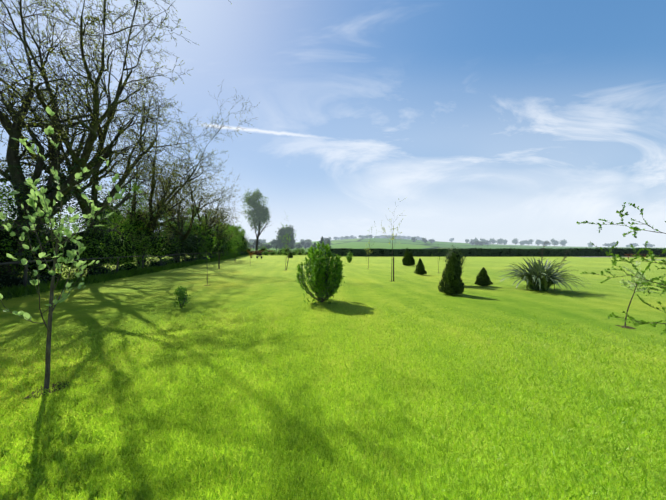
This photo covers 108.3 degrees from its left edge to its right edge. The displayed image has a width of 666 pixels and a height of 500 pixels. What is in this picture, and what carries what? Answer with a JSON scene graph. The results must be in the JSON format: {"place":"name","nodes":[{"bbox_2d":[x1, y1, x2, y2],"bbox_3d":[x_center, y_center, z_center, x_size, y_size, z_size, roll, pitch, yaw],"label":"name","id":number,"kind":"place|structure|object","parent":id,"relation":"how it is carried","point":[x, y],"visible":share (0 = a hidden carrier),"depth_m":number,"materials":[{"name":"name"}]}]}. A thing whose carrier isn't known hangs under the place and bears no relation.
{"place":"outdoors","nodes":[
{"label":"outdoors","id":0,"kind":"place"},
{"bbox_2d":[0,254,236,300],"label":"rough grass","id":1,"kind":"structure","parent":0,"point":[15,292],"depth_m":11.33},
{"bbox_2d":[0,253,665,499],"bbox_3d":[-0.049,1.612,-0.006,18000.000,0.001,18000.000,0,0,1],"label":"lawn ground","id":2,"kind":"structure","parent":0,"point":[244,281],"depth_m":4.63,"materials":[{"name":"green plant"}]},
{"bbox_2d":[24,381,68,398],"bbox_3d":[-3.257,1.589,2.743,0.334,0.006,0.345,0,0,1],"label":"soil patch","id":3,"kind":"object","parent":2,"relation":"on","point":[41,389],"visible":0.52,"depth_m":2.72,"materials":[{"name":"soil"}]},
{"bbox_2d":[0,107,124,389],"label":"whitebeam","id":4,"kind":"object","parent":2,"relation":"on","point":[31,202],"visible":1,"depth_m":2.75,"materials":[{"name":"green plant"}]},
{"bbox_2d":[0,0,219,277],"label":"hedgerow tree","id":5,"kind":"object","parent":2,"relation":"on","point":[94,196],"visible":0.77,"depth_m":12.16,"materials":[{"name":"brown plant"}]},
{"bbox_2d":[0,252,223,286],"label":"fence","id":6,"kind":"object","parent":2,"relation":"on","point":[26,274],"visible":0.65,"depth_m":12.04,"materials":[{"name":"brown wood"}]},
{"bbox_2d":[0,0,231,284],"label":"hedgerow tree","id":7,"kind":"object","parent":2,"relation":"on","point":[14,168],"visible":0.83,"depth_m":9.37,"materials":[{"name":"brown plant"}]},
{"bbox_2d":[0,176,251,289],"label":"hedge bank shrubs","id":8,"kind":"object","parent":2,"relation":"on","point":[120,245],"visible":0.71,"depth_m":14.31,"materials":[{"name":"green plant"}]},
{"bbox_2d":[112,118,240,261],"bbox_3d":[-15.012,-4.932,23.135,10.663,12.968,9.997,0,0,20],"label":"hedgerow tree","id":9,"kind":"object","parent":2,"relation":"on","point":[182,237],"visible":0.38,"depth_m":22.62,"materials":[{"name":"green plant"}]},
{"bbox_2d":[96,85,257,267],"bbox_3d":[-11.693,-5.535,18.110,11.835,14.276,7.398,0,0,1],"label":"hedgerow tree","id":10,"kind":"object","parent":2,"relation":"on","point":[152,224],"visible":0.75,"depth_m":17.53,"materials":[{"name":"brown plant"}]},
{"bbox_2d":[174,286,190,307],"bbox_3d":[-4.113,1.270,6.574,0.338,0.682,0.444,0,0,1],"label":"camellia shrub","id":11,"kind":"object","parent":2,"relation":"on","point":[179,291],"visible":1,"depth_m":6.49,"materials":[{"name":"green plant"}]},
{"bbox_2d":[159,151,246,256],"bbox_3d":[-16.076,-4.711,29.468,10.976,12.489,9.572,0,0,-36],"label":"hedgerow tree","id":12,"kind":"object","parent":2,"relation":"on","point":[216,220],"visible":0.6,"depth_m":30.02,"materials":[{"name":"green plant"}]},
{"bbox_2d":[181,194,239,254],"bbox_3d":[-18.072,-3.617,34.700,8.241,10.412,9.158,0,0,-41],"label":"hedgerow tree","id":13,"kind":"object","parent":2,"relation":"on","point":[221,228],"visible":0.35,"depth_m":35.39,"materials":[{"name":"green plant"}]},
{"bbox_2d":[229,225,242,239],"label":"hedge tree","id":14,"kind":"object","parent":2,"relation":"on","point":[238,230],"visible":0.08,"depth_m":56.23,"materials":[{"name":"green plant"}]},
{"bbox_2d":[239,188,270,251],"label":"tree","id":15,"kind":"object","parent":2,"relation":"on","point":[260,212],"visible":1,"depth_m":83.14,"materials":[{"name":"green plant"}]},
{"bbox_2d":[275,225,295,249],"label":"dark round tree","id":16,"kind":"object","parent":2,"relation":"on","point":[283,231],"visible":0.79,"depth_m":70.03,"materials":[{"name":"green plant"}]},
{"bbox_2d":[277,216,295,268],"bbox_3d":[-3.445,-0.688,17.330,1.210,4.460,1.770,0,0,-22],"label":"tall sapling","id":17,"kind":"object","parent":2,"relation":"on","point":[287,239],"visible":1,"depth_m":17.67,"materials":[{"name":"green plant"}]},
{"bbox_2d":[245,236,331,255],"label":"garden shrubs","id":18,"kind":"object","parent":2,"relation":"on","point":[266,252],"visible":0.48,"depth_m":61.30,"materials":[{"name":"green plant"}]},
{"bbox_2d":[296,240,346,304],"bbox_3d":[-0.351,0.748,7.257,1.514,2.034,1.550,0,0,1],"label":"bush","id":19,"kind":"object","parent":2,"relation":"on","point":[323,281],"visible":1,"depth_m":6.97,"materials":[{"name":"green plant"}]},
{"bbox_2d":[346,253,352,262],"bbox_3d":[1.915,0.846,27.963,0.946,1.619,1.154,0,0,1],"label":"pale green shrub","id":20,"kind":"object","parent":2,"relation":"on","point":[349,257],"visible":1,"depth_m":27.73,"materials":[{"name":"green plant"}]},
{"bbox_2d":[402,248,411,265],"bbox_3d":[7.012,0.643,22.616,0.904,1.741,0.873,0,0,41],"label":"conifer shrub","id":21,"kind":"object","parent":2,"relation":"on","point":[406,259],"visible":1,"depth_m":22.45,"materials":[{"name":"green plant"}]},
{"bbox_2d":[409,250,414,264],"bbox_3d":[7.488,0.770,23.247,0.762,1.481,0.821,0,0,-29],"label":"conifer shrub","id":22,"kind":"object","parent":2,"relation":"on","point":[412,259],"visible":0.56,"depth_m":23.03,"materials":[{"name":"green plant"}]},
{"bbox_2d":[414,258,426,274],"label":"conifer","id":23,"kind":"object","parent":2,"relation":"on","point":[420,270],"visible":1,"depth_m":14.60,"materials":[{"name":"green plant"}]},
{"bbox_2d":[245,235,654,249],"bbox_3d":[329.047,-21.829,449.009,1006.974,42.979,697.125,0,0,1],"label":"countryside trees","id":24,"kind":"object","parent":2,"relation":"on","point":[307,243],"visible":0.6,"depth_m":479.79,"materials":[{"name":"green plant"}]},
{"bbox_2d":[438,252,464,294],"bbox_3d":[4.210,0.830,8.487,0.830,1.517,0.875,0,0,44],"label":"tall conifer","id":25,"kind":"object","parent":2,"relation":"on","point":[451,282],"visible":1,"depth_m":8.31,"materials":[{"name":"green plant"}]},
{"bbox_2d":[441,245,466,280],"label":"tree","id":26,"kind":"object","parent":2,"relation":"on","point":[460,257],"visible":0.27,"depth_m":10.40,"materials":[{"name":"green plant"}]},
{"bbox_2d":[474,267,492,285],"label":"conifer","id":27,"kind":"object","parent":2,"relation":"on","point":[483,278],"visible":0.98,"depth_m":10.21,"materials":[{"name":"green plant"}]},
{"bbox_2d":[329,247,665,256],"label":"clipped hedge","id":28,"kind":"object","parent":2,"relation":"on","point":[503,252],"visible":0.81,"depth_m":49.62,"materials":[{"name":"green plant"}]},
{"bbox_2d":[501,242,590,291],"bbox_3d":[8.084,0.655,9.448,2.761,1.987,2.943,0,0,1],"label":"spiky plant","id":29,"kind":"object","parent":2,"relation":"on","point":[538,277],"visible":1,"depth_m":9.13,"materials":[{"name":"green plant"}]},
{"bbox_2d":[616,325,635,328],"bbox_3d":[6.007,1.577,4.941,0.241,0.006,0.227,0,0,20],"label":"soil patch","id":30,"kind":"object","parent":2,"relation":"on","point":[629,327],"visible":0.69,"depth_m":4.90,"materials":[{"name":"soil"}]},
{"bbox_2d":[619,261,654,326],"bbox_3d":[6.001,0.909,4.737,0.443,1.396,0.441,0,0,1],"label":"sapling","id":31,"kind":"object","parent":30,"relation":"on","point":[638,279],"visible":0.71,"depth_m":4.73,"materials":[{"name":"green plant"}]},
{"bbox_2d":[624,254,651,258],"bbox_3d":[45.282,1.056,35.574,1.875,0.840,2.800,0,0,-38],"label":"picnic table","id":32,"kind":"object","parent":2,"relation":"on","point":[628,256],"visible":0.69,"depth_m":35.64,"materials":[{"name":"brown wood"}]},
{"bbox_3d":[5.744,1.585,3.536,0.312,0.006,0.278,0,0,1],"label":"hawthorn soil ring","id":33,"kind":"object","parent":2,"relation":"on","visible":0},
{"bbox_2d":[576,202,665,335],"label":"young tree","id":34,"kind":"object","parent":33,"relation":"on","point":[661,283],"visible":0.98,"depth_m":3.85,"materials":[{"name":"green plant"}]},
{"bbox_3d":[-11.392,1.457,27.993,0.336,0.006,0.314,0,0,1],"label":"sapling soil ring","id":35,"kind":"object","parent":2,"relation":"on","visible":0},
{"bbox_2d":[231,239,237,255],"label":"bushy sapling","id":36,"kind":"object","parent":35,"relation":"on","point":[233,249],"visible":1,"depth_m":27.76,"materials":[{"name":"green plant"}]},
{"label":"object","id":37,"kind":"object","parent":2,"relation":"on","visible":0},
{"bbox_2d":[206,223,222,268],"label":"young tree","id":38,"kind":"object","parent":37,"relation":"on","point":[217,244],"visible":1,"depth_m":19.26,"materials":[{"name":"green plant"}]},
{"bbox_3d":[2.934,1.541,11.939,0.322,0.006,0.309,0,0,1],"label":"sapling soil ring","id":39,"kind":"object","parent":2,"relation":"on","visible":0},
{"bbox_2d":[381,198,404,280],"bbox_3d":[2.873,-0.522,11.953,1.418,4.183,1.241,0,0,-37],"label":"young tree","id":40,"kind":"object","parent":39,"relation":"on","point":[392,237],"visible":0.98,"depth_m":12.00,"materials":[{"name":"green plant"}]},
{"bbox_2d":[0,0,665,247],"label":"sky","id":41,"kind":"structure","parent":0,"point":[509,120],"materials":[{"name":"blue"}]},
{"bbox_2d":[234,238,664,257],"bbox_3d":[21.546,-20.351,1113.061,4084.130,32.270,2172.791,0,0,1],"label":"hills","id":42,"kind":"structure","parent":0,"point":[361,243],"depth_m":312.61,"materials":[{"name":"green plant"}]}
]}

